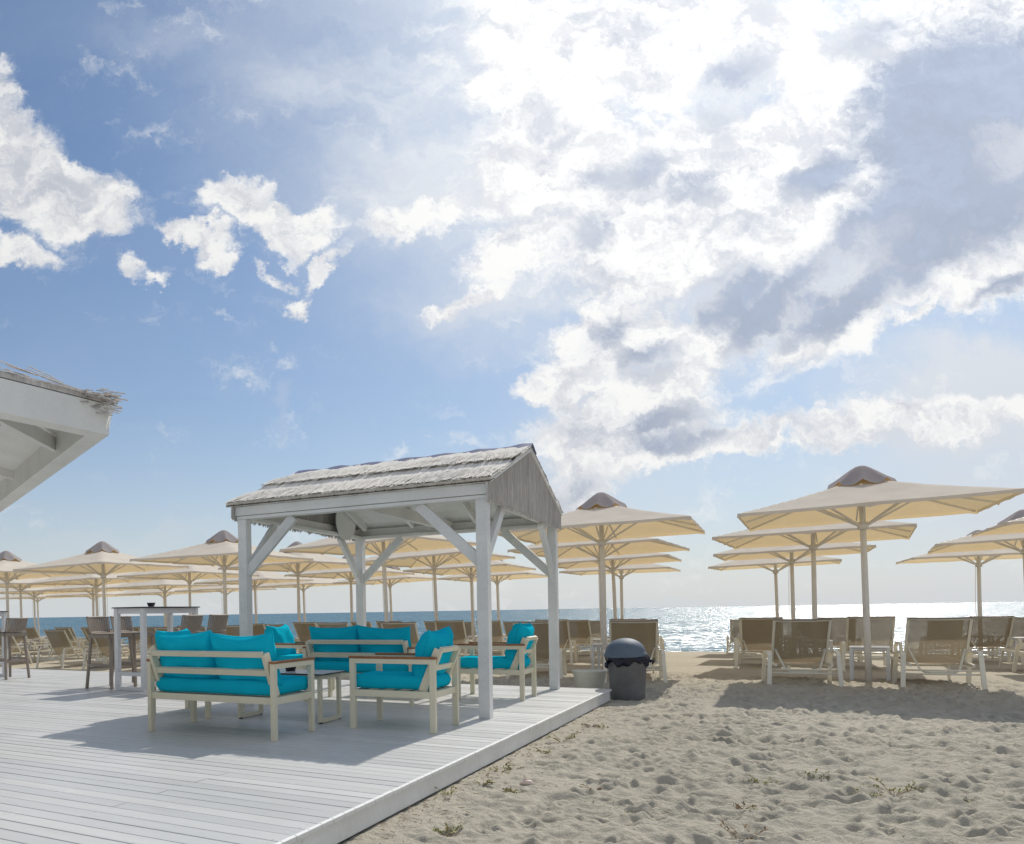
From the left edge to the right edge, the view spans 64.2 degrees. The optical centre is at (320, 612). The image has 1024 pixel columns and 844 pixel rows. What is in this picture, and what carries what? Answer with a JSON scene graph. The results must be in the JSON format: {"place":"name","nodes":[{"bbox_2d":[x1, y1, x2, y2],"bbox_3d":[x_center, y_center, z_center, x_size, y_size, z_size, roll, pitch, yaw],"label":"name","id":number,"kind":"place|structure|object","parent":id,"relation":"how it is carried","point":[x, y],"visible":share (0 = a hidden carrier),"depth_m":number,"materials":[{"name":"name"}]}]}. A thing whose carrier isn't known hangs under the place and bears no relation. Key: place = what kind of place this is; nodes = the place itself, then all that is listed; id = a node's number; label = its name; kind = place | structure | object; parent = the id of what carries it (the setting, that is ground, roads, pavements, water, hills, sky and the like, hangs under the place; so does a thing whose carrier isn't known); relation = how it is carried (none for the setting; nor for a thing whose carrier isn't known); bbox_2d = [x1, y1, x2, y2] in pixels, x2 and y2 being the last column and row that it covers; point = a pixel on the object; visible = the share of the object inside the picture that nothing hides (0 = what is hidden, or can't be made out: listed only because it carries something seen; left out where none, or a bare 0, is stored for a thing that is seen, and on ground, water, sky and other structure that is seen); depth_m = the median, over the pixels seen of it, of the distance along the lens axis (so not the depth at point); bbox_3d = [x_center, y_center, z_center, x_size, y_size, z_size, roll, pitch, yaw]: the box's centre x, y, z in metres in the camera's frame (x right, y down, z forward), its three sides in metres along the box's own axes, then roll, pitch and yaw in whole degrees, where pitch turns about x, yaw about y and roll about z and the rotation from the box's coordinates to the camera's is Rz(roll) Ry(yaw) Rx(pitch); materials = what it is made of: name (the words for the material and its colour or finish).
{"place":"outdoors","nodes":[
{"label":"outdoors","id":0,"kind":"place"},
{"bbox_2d":[0,361,127,511],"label":"bar pavilion","id":1,"kind":"structure","parent":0,"point":[48,429],"depth_m":5.94,"materials":[{"name":"white paint"}]},
{"bbox_2d":[0,646,1023,843],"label":"sand","id":2,"kind":"structure","parent":0,"point":[710,736],"depth_m":5.83,"materials":[{"name":"sand"}]},
{"bbox_2d":[1,630,49,655],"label":"sun lounger","id":3,"kind":"object","parent":2,"relation":"on","point":[18,639],"visible":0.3,"depth_m":28.74,"materials":[{"name":"beige"}]},
{"bbox_2d":[0,630,53,665],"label":"sun lounger","id":4,"kind":"object","parent":2,"relation":"on","point":[15,648],"visible":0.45,"depth_m":22.40,"materials":[{"name":"beige"}]},
{"bbox_2d":[0,577,65,648],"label":"sun umbrella","id":5,"kind":"object","parent":2,"relation":"on","point":[21,584],"visible":0.31,"depth_m":29.54,"materials":[{"name":"fabric"}]},
{"bbox_2d":[0,594,68,634],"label":"sun umbrella","id":6,"kind":"object","parent":2,"relation":"on","point":[40,597],"visible":0.32,"depth_m":41.46,"materials":[{"name":"fabric"}]},
{"bbox_2d":[26,627,48,649],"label":"sun lounger","id":7,"kind":"object","parent":2,"relation":"on","point":[32,633],"visible":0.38,"depth_m":34.58,"materials":[{"name":"beige"}]},
{"bbox_2d":[0,586,76,643],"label":"sun umbrella","id":8,"kind":"object","parent":2,"relation":"on","point":[31,591],"visible":0.29,"depth_m":35.56,"materials":[{"name":"fabric"}]},
{"bbox_2d":[0,551,85,624],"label":"sun umbrella","id":9,"kind":"object","parent":2,"relation":"on","point":[9,562],"visible":0.75,"depth_m":23.23,"materials":[{"name":"fabric"}]},
{"bbox_2d":[36,629,99,668],"bbox_3d":[-6.659,0.939,21.268,0.954,1.019,1.951,-1,0,26],"label":"sun lounger","id":10,"kind":"object","parent":2,"relation":"on","point":[60,642],"visible":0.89,"depth_m":20.74,"materials":[{"name":"beige"}]},
{"bbox_2d":[48,627,88,656],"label":"sun lounger","id":11,"kind":"object","parent":2,"relation":"on","point":[71,637],"visible":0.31,"depth_m":27.13,"materials":[{"name":"beige"}]},
{"bbox_2d":[37,583,146,649],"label":"sun umbrella","id":12,"kind":"object","parent":2,"relation":"on","point":[79,588],"visible":0.36,"depth_m":33.35,"materials":[{"name":"fabric"}]},
{"bbox_2d":[46,591,139,615],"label":"sun umbrella","id":13,"kind":"object","parent":2,"relation":"on","point":[88,595],"visible":0.28,"depth_m":38.81,"materials":[{"name":"fabric"}]},
{"bbox_2d":[27,573,161,653],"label":"sun umbrella","id":14,"kind":"object","parent":2,"relation":"on","point":[94,581],"visible":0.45,"depth_m":27.24,"materials":[{"name":"fabric"}]},
{"bbox_2d":[76,627,124,651],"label":"sun lounger","id":15,"kind":"object","parent":2,"relation":"on","point":[83,631],"visible":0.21,"depth_m":32.31,"materials":[{"name":"beige"}]},
{"bbox_2d":[13,541,188,663],"bbox_3d":[-5.779,-0.098,20.900,3.210,3.635,3.210,-2,0,31],"label":"sun umbrella","id":16,"kind":"object","parent":2,"relation":"on","point":[103,559],"visible":0.88,"depth_m":20.72,"materials":[{"name":"fabric"}]},
{"bbox_2d":[77,627,136,657],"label":"sun lounger","id":17,"kind":"object","parent":2,"relation":"on","point":[86,630],"visible":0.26,"depth_m":26.10,"materials":[{"name":"beige"}]},
{"bbox_2d":[82,629,148,668],"bbox_3d":[-5.169,0.907,20.398,0.954,1.019,1.951,-1,0,27],"label":"sun lounger","id":18,"kind":"object","parent":2,"relation":"on","point":[102,644],"visible":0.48,"depth_m":19.98,"materials":[{"name":"beige"}]},
{"bbox_2d":[121,627,139,649],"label":"sun lounger","id":19,"kind":"object","parent":2,"relation":"on","point":[137,638],"visible":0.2,"depth_m":30.87,"materials":[{"name":"beige"}]},
{"bbox_2d":[136,627,155,650],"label":"sun lounger","id":20,"kind":"object","parent":2,"relation":"on","point":[150,629],"visible":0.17,"depth_m":24.91,"materials":[{"name":"beige"}]},
{"bbox_2d":[115,588,211,626],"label":"sun umbrella","id":21,"kind":"object","parent":2,"relation":"on","point":[158,592],"visible":0.38,"depth_m":36.61,"materials":[{"name":"fabric"}]},
{"bbox_2d":[148,627,179,658],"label":"sun lounger","id":22,"kind":"object","parent":2,"relation":"on","point":[165,628],"visible":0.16,"depth_m":18.90,"materials":[{"name":"beige"}]},
{"bbox_2d":[107,579,221,626],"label":"sun umbrella","id":23,"kind":"object","parent":2,"relation":"on","point":[164,584],"visible":0.5,"depth_m":30.51,"materials":[{"name":"fabric"}]},
{"bbox_2d":[117,564,258,614],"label":"sun umbrella","id":24,"kind":"object","parent":2,"relation":"on","point":[191,574],"visible":0.59,"depth_m":24.96,"materials":[{"name":"fabric"}]},
{"bbox_2d":[130,530,313,613],"bbox_3d":[-2.357,-0.222,19.287,3.210,3.635,3.210,-1,1,30],"label":"sun umbrella","id":25,"kind":"object","parent":2,"relation":"on","point":[219,548],"visible":0.81,"depth_m":19.04,"materials":[{"name":"fabric"}]},
{"bbox_2d":[174,584,275,624],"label":"sun umbrella","id":26,"kind":"object","parent":2,"relation":"on","point":[232,588],"visible":0.28,"depth_m":34.34,"materials":[{"name":"fabric"}]},
{"bbox_2d":[222,625,239,635],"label":"sun lounger","id":27,"kind":"object","parent":2,"relation":"on","point":[232,630],"visible":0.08,"depth_m":18.11,"materials":[{"name":"beige"}]},
{"bbox_2d":[194,571,312,623],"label":"sun umbrella","id":28,"kind":"object","parent":2,"relation":"on","point":[264,577],"visible":0.5,"depth_m":28.97,"materials":[{"name":"fabric"}]},
{"bbox_2d":[253,623,264,635],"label":"sun lounger","id":29,"kind":"object","parent":2,"relation":"on","point":[258,629],"visible":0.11,"depth_m":22.14,"materials":[{"name":"beige"}]},
{"bbox_2d":[218,541,370,653],"bbox_3d":[-0.628,-0.238,22.497,3.210,3.635,3.210,-2,0,36],"label":"sun umbrella","id":30,"kind":"object","parent":2,"relation":"on","point":[319,562],"visible":0.52,"depth_m":22.46,"materials":[{"name":"fabric"}]},
{"bbox_2d":[252,577,355,621],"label":"sun umbrella","id":31,"kind":"object","parent":2,"relation":"on","point":[315,582],"visible":0.43,"depth_m":32.28,"materials":[{"name":"fabric"}]},
{"bbox_2d":[293,622,316,651],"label":"sun lounger","id":32,"kind":"object","parent":2,"relation":"on","point":[302,630],"visible":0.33,"depth_m":21.27,"materials":[{"name":"beige"}]},
{"bbox_2d":[0,668,611,843],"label":"deck","id":33,"kind":"structure","parent":2,"relation":"on","point":[96,762],"depth_m":5.71,"materials":[{"name":"paint"}]},
{"bbox_2d":[0,611,8,676],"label":"bar table","id":34,"kind":"object","parent":33,"relation":"on","point":[3,614],"visible":0.66,"depth_m":13.98,"materials":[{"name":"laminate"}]},
{"bbox_2d":[0,618,30,679],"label":"bar stool","id":35,"kind":"object","parent":33,"relation":"on","point":[18,626],"visible":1,"depth_m":13.52,"materials":[{"name":"beige plastic"}]},
{"bbox_2d":[85,616,136,689],"bbox_3d":[-3.108,0.576,11.530,0.585,1.055,0.506,-1,0,31],"label":"bar stool","id":36,"kind":"object","parent":33,"relation":"on","point":[96,626],"visible":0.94,"depth_m":11.51,"materials":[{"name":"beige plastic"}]},
{"bbox_2d":[110,616,154,682],"bbox_3d":[-2.888,0.572,12.030,0.585,1.055,0.506,-1,0,31],"label":"bar stool","id":37,"kind":"object","parent":33,"relation":"on","point":[125,627],"visible":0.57,"depth_m":12.06,"materials":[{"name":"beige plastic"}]},
{"bbox_2d":[111,606,199,691],"bbox_3d":[-2.382,0.500,11.440,0.610,1.178,1.210,-1,0,31],"label":"bar table","id":38,"kind":"object","parent":33,"relation":"on","point":[143,612],"visible":0.7,"depth_m":11.05,"materials":[{"name":"laminate"}]},
{"bbox_2d":[155,615,203,680],"bbox_3d":[-1.974,0.557,10.970,0.585,1.055,0.506,-1,0,31],"label":"bar stool","id":39,"kind":"object","parent":33,"relation":"on","point":[192,624],"visible":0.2,"depth_m":10.82,"materials":[{"name":"wicker"}]},
{"bbox_2d":[148,628,244,718],"bbox_3d":[-1.331,0.620,8.347,0.866,0.903,0.610,-1,0,31],"label":"armchair","id":40,"kind":"object","parent":33,"relation":"on","point":[208,714],"visible":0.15,"depth_m":8.32,"materials":[{"name":"fabric"}]},
{"bbox_2d":[199,614,228,634],"bbox_3d":[-1.674,0.552,11.450,0.585,1.055,0.506,-1,0,31],"label":"bar stool","id":41,"kind":"object","parent":33,"relation":"on","point":[218,623],"visible":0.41,"depth_m":11.29,"materials":[{"name":"brown wicker"}]},
{"bbox_2d":[146,630,314,740],"bbox_3d":[-0.824,0.605,7.043,1.395,0.917,0.716,-1,0,30],"label":"sofa","id":42,"kind":"object","parent":33,"relation":"on","point":[207,666],"visible":1,"depth_m":6.80,"materials":[{"name":"fabric"}]},
{"bbox_2d":[238,669,344,723],"bbox_3d":[-0.316,0.817,7.793,1.030,0.478,0.470,-1,0,30],"label":"coffee table","id":43,"kind":"object","parent":33,"relation":"on","point":[319,675],"visible":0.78,"depth_m":7.63,"materials":[{"name":"laminate"}]},
{"bbox_2d":[264,624,335,689],"bbox_3d":[-0.322,0.601,10.627,0.886,0.908,0.610,-1,0,30],"label":"armchair","id":44,"kind":"object","parent":33,"relation":"on","point":[286,645],"visible":0.46,"depth_m":10.56,"materials":[{"name":"fabric"}]},
{"bbox_2d":[302,625,429,706],"bbox_3d":[0.548,0.586,9.198,1.395,0.910,0.716,-1,0,29],"label":"sofa","id":45,"kind":"object","parent":33,"relation":"on","point":[333,648],"visible":0.65,"depth_m":8.99,"materials":[{"name":"fabric"}]},
{"bbox_2d":[226,443,563,718],"bbox_3d":[1.061,-0.441,9.632,3.168,2.948,3.367,-1,0,29],"label":"pergola","id":46,"kind":"object","parent":33,"relation":"on","point":[486,495],"visible":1,"depth_m":8.87,"materials":[{"name":"white paint"}]},
{"bbox_2d":[348,626,460,733],"bbox_3d":[0.777,0.581,7.141,0.886,0.912,0.610,-1,0,30],"label":"armchair","id":47,"kind":"object","parent":33,"relation":"on","point":[433,659],"visible":1,"depth_m":6.95,"materials":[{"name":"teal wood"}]},
{"bbox_2d":[454,622,537,700],"bbox_3d":[2.121,0.563,9.414,0.886,0.904,0.580,-1,0,29],"label":"armchair","id":48,"kind":"object","parent":33,"relation":"on","point":[519,645],"visible":0.93,"depth_m":9.18,"materials":[{"name":"fabric"}]},
{"bbox_2d":[317,622,348,627],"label":"sun lounger","id":49,"kind":"object","parent":2,"relation":"on","point":[333,625],"visible":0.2,"depth_m":16.64,"materials":[{"name":"beige"}]},
{"bbox_2d":[284,556,413,621],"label":"sun umbrella","id":50,"kind":"object","parent":2,"relation":"on","point":[345,573],"visible":0.44,"depth_m":26.26,"materials":[{"name":"fabric"}]},
{"bbox_2d":[279,535,475,621],"bbox_3d":[1.403,-0.330,16.891,3.210,3.635,3.210,-2,0,34],"label":"sun umbrella","id":51,"kind":"object","parent":2,"relation":"on","point":[330,546],"visible":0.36,"depth_m":16.97,"materials":[{"name":"fabric"}]},
{"bbox_2d":[333,566,438,620],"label":"sun umbrella","id":52,"kind":"object","parent":2,"relation":"on","point":[415,577],"visible":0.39,"depth_m":29.96,"materials":[{"name":"fabric"}]},
{"bbox_2d":[381,622,418,646],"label":"sun lounger","id":53,"kind":"object","parent":2,"relation":"on","point":[414,634],"visible":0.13,"depth_m":15.66,"materials":[{"name":"beige"}]},
{"bbox_2d":[355,548,514,630],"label":"sun umbrella","id":54,"kind":"object","parent":2,"relation":"on","point":[433,559],"visible":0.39,"depth_m":20.59,"materials":[{"name":"fabric"}]},
{"bbox_2d":[424,621,467,650],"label":"sun lounger","id":55,"kind":"object","parent":2,"relation":"on","point":[430,625],"visible":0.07,"depth_m":24.22,"materials":[{"name":"beige"}]},
{"bbox_2d":[431,823,463,836],"bbox_3d":[0.698,1.178,4.251,0.185,0.063,0.120,-1,0,30],"label":"weed","id":56,"kind":"object","parent":2,"relation":"on","point":[451,832],"visible":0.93,"depth_m":4.23,"materials":[{"name":"green plant"}]},
{"bbox_2d":[435,620,477,655],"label":"sun lounger","id":57,"kind":"object","parent":2,"relation":"on","point":[457,627],"visible":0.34,"depth_m":19.38,"materials":[{"name":"beige"}]},
{"bbox_2d":[403,547,535,650],"bbox_3d":[4.727,-0.252,24.413,3.210,3.635,3.210,-2,-1,30],"label":"sun umbrella","id":58,"kind":"object","parent":2,"relation":"on","point":[469,569],"visible":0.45,"depth_m":24.38,"materials":[{"name":"fabric"}]},
{"bbox_2d":[464,622,477,649],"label":"sun lounger","id":59,"kind":"object","parent":2,"relation":"on","point":[468,628],"visible":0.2,"depth_m":27.97,"materials":[{"name":"beige"}]},
{"bbox_2d":[473,621,506,654],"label":"sun lounger","id":60,"kind":"object","parent":2,"relation":"on","point":[497,633],"visible":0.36,"depth_m":23.29,"materials":[{"name":"beige"}]},
{"bbox_2d":[439,560,547,649],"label":"sun umbrella","id":61,"kind":"object","parent":2,"relation":"on","point":[496,577],"visible":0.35,"depth_m":28.29,"materials":[{"name":"fabric"}]},
{"bbox_2d":[499,621,512,650],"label":"sun lounger","id":62,"kind":"object","parent":2,"relation":"on","point":[507,627],"visible":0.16,"depth_m":27.30,"materials":[{"name":"beige"}]},
{"bbox_2d":[520,775,534,784],"bbox_3d":[1.411,1.142,5.337,0.104,0.072,0.040,-1,0,15],"label":"shell","id":63,"kind":"object","parent":2,"relation":"on","point":[525,781],"visible":1,"depth_m":5.33},
{"bbox_2d":[506,621,566,678],"bbox_3d":[3.998,0.644,14.259,0.954,1.019,1.951,-1,0,22],"label":"sun lounger","id":64,"kind":"object","parent":2,"relation":"on","point":[541,630],"visible":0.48,"depth_m":13.65,"materials":[{"name":"beige"}]},
{"bbox_2d":[530,619,578,664],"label":"sun lounger","id":65,"kind":"object","parent":2,"relation":"on","point":[565,641],"visible":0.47,"depth_m":17.76,"materials":[{"name":"beige"}]},
{"bbox_2d":[565,620,600,656],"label":"sun lounger","id":66,"kind":"object","parent":2,"relation":"on","point":[580,631],"visible":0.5,"depth_m":21.43,"materials":[{"name":"beige"}]},
{"bbox_2d":[572,669,607,688],"bbox_3d":[3.756,0.975,10.920,0.476,0.347,0.381,-1,0,15],"label":"tub","id":67,"kind":"object","parent":2,"relation":"on","point":[590,678],"visible":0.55,"depth_m":10.78,"materials":[{"name":"beige plastic"}]},
{"bbox_2d":[573,621,608,651],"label":"sun lounger","id":68,"kind":"object","parent":2,"relation":"on","point":[595,628],"visible":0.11,"depth_m":25.09,"materials":[{"name":"beige"}]},
{"bbox_2d":[507,537,689,662],"bbox_3d":[6.487,-0.366,18.064,3.210,3.635,3.210,-2,-1,36],"label":"sun umbrella","id":69,"kind":"object","parent":2,"relation":"on","point":[624,546],"visible":0.42,"depth_m":18.51,"materials":[{"name":"fabric"}]},
{"bbox_2d":[591,643,608,669],"bbox_3d":[5.398,0.850,14.660,0.520,0.546,0.520,-1,0,32],"label":"side table","id":70,"kind":"object","parent":2,"relation":"on","point":[598,645],"visible":0.3,"depth_m":14.58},
{"bbox_2d":[498,492,704,669],"bbox_3d":[5.177,-0.392,14.343,3.210,3.635,3.210,-1,0,30],"label":"sun umbrella","id":71,"kind":"object","parent":2,"relation":"on","point":[601,519],"visible":0.91,"depth_m":14.30,"materials":[{"name":"fabric"}]},
{"bbox_2d":[545,553,681,618],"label":"sun umbrella","id":72,"kind":"object","parent":2,"relation":"on","point":[613,561],"visible":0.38,"depth_m":21.67,"materials":[{"name":"fabric"}]},
{"bbox_2d":[559,563,680,618],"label":"sun umbrella","id":73,"kind":"object","parent":2,"relation":"on","point":[639,568],"visible":0.48,"depth_m":25.20,"materials":[{"name":"fabric"}]},
{"bbox_2d":[604,638,654,700],"bbox_3d":[4.026,0.737,10.316,0.585,0.814,0.552,-1,0,-40],"label":"waste bin","id":74,"kind":"object","parent":2,"relation":"on","point":[628,660],"visible":0.98,"depth_m":10.12,"materials":[{"name":"grey plastic"}]},
{"bbox_2d":[607,618,658,665],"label":"sun lounger","id":75,"kind":"object","parent":2,"relation":"on","point":[633,620],"visible":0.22,"depth_m":16.75,"materials":[{"name":"beige"}]},
{"bbox_2d":[603,620,666,682],"bbox_3d":[5.326,0.623,13.371,0.954,1.019,1.951,-1,0,20],"label":"sun lounger","id":76,"kind":"object","parent":2,"relation":"on","point":[644,633],"visible":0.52,"depth_m":12.73,"materials":[{"name":"beige"}]},
{"bbox_2d":[647,619,663,649],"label":"sun lounger","id":77,"kind":"object","parent":2,"relation":"on","point":[660,644],"visible":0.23,"depth_m":20.32,"materials":[{"name":"beige"}]},
{"bbox_2d":[346,704,1023,843],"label":"dry debris","id":78,"kind":"object","parent":2,"relation":"on","point":[557,786],"visible":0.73,"depth_m":5.28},
{"bbox_2d":[733,618,750,659],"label":"sun lounger","id":79,"kind":"object","parent":2,"relation":"on","point":[736,639],"visible":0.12,"depth_m":19.16,"materials":[{"name":"beige"}]},
{"bbox_2d":[718,820,766,839],"bbox_3d":[2.190,1.141,4.018,0.250,0.088,0.301,-1,0,0],"label":"weed","id":80,"kind":"object","parent":2,"relation":"on","point":[728,829],"visible":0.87,"depth_m":4.07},
{"bbox_2d":[726,619,762,654],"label":"sun lounger","id":81,"kind":"object","parent":2,"relation":"on","point":[734,628],"visible":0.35,"depth_m":22.77,"materials":[{"name":"beige"}]},
{"bbox_2d":[735,617,790,668],"bbox_3d":[9.083,0.590,16.118,0.954,1.019,1.951,-1,0,29],"label":"sun lounger","id":82,"kind":"object","parent":2,"relation":"on","point":[756,635],"visible":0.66,"depth_m":15.65,"materials":[{"name":"beige"}]},
{"bbox_2d":[708,556,841,616],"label":"sun umbrella","id":83,"kind":"object","parent":2,"relation":"on","point":[775,563],"visible":0.5,"depth_m":22.46,"materials":[{"name":"fabric"}]},
{"bbox_2d":[713,542,875,618],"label":"sun umbrella","id":84,"kind":"object","parent":2,"relation":"on","point":[793,551],"visible":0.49,"depth_m":19.30,"materials":[{"name":"fabric"}]},
{"bbox_2d":[761,618,843,686],"bbox_3d":[7.389,0.589,12.196,0.954,1.019,1.951,-1,0,24],"label":"sun lounger","id":85,"kind":"object","parent":2,"relation":"on","point":[800,642],"visible":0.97,"depth_m":11.64,"materials":[{"name":"beige"}]},
{"bbox_2d":[712,520,916,666],"bbox_3d":[9.939,-0.424,15.753,3.210,3.635,3.210,-1,0,35],"label":"sun umbrella","id":86,"kind":"object","parent":2,"relation":"on","point":[815,537],"visible":0.55,"depth_m":15.73,"materials":[{"name":"fabric"}]},
{"bbox_2d":[818,618,862,661],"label":"sun lounger","id":87,"kind":"object","parent":2,"relation":"on","point":[838,631],"visible":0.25,"depth_m":18.07,"materials":[{"name":"beige"}]},
{"bbox_2d":[849,645,890,680],"bbox_3d":[8.652,0.795,12.328,0.520,0.546,0.520,-1,0,35],"label":"side table","id":88,"kind":"object","parent":2,"relation":"on","point":[852,648],"visible":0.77,"depth_m":12.19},
{"bbox_2d":[839,616,902,670],"bbox_3d":[10.591,0.565,15.181,0.954,1.019,1.951,-1,0,30],"label":"sun lounger","id":89,"kind":"object","parent":2,"relation":"on","point":[882,629],"visible":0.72,"depth_m":14.64,"materials":[{"name":"beige"}]},
{"bbox_2d":[737,466,1023,681],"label":"sun umbrella","id":90,"kind":"object","parent":2,"relation":"on","point":[859,497],"visible":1,"depth_m":11.83,"materials":[{"name":"fabric"}]},
{"bbox_2d":[867,775,932,795],"bbox_3d":[3.613,1.107,4.890,0.365,0.110,0.357,-1,0,42],"label":"weed","id":91,"kind":"object","parent":2,"relation":"on","point":[900,790],"visible":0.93,"depth_m":4.91,"materials":[{"name":"green plant"}]},
{"bbox_2d":[890,617,987,689],"bbox_3d":[9.066,0.561,11.658,0.954,1.019,1.951,-1,0,29],"label":"sun lounger","id":92,"kind":"object","parent":2,"relation":"on","point":[934,641],"visible":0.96,"depth_m":11.13,"materials":[{"name":"beige"}]},
{"bbox_2d":[896,530,1022,650],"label":"sun umbrella","id":93,"kind":"object","parent":2,"relation":"on","point":[979,556],"visible":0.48,"depth_m":20.65,"materials":[{"name":"fabric"}]},
{"bbox_2d":[928,509,1023,575],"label":"sun umbrella","id":94,"kind":"object","parent":2,"relation":"on","point":[1014,541],"visible":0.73,"depth_m":17.03,"materials":[{"name":"fabric"}]},
{"bbox_2d":[969,616,1023,664],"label":"sun lounger","id":95,"kind":"object","parent":2,"relation":"on","point":[990,632],"visible":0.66,"depth_m":16.63,"materials":[{"name":"beige"}]},
{"bbox_2d":[972,517,1023,536],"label":"sun umbrella","id":96,"kind":"object","parent":2,"relation":"on","point":[1013,526],"visible":1,"depth_m":15.09,"materials":[{"name":"fabric"}]},
{"bbox_2d":[987,617,1023,657],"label":"sun lounger","id":97,"kind":"object","parent":2,"relation":"on","point":[1018,628],"visible":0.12,"depth_m":19.57,"materials":[{"name":"beige"}]},
{"bbox_2d":[997,643,1023,671],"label":"sun lounger","id":98,"kind":"object","parent":2,"relation":"on","point":[1016,650],"visible":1,"depth_m":13.84,"materials":[{"name":"beige"}]},
{"bbox_2d":[1012,637,1023,661],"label":"side table","id":99,"kind":"object","parent":2,"relation":"on","point":[1014,643],"visible":0.52,"depth_m":17.26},
{"bbox_2d":[0,601,1023,654],"bbox_3d":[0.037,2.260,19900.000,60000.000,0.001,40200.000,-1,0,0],"label":"sea","id":100,"kind":"structure","parent":0,"point":[701,629],"depth_m":223.27,"materials":[{"name":"liquid"}]},
{"bbox_2d":[0,0,1023,617],"label":"sky","id":101,"kind":"structure","parent":0,"point":[716,261],"materials":[{"name":"blue"}]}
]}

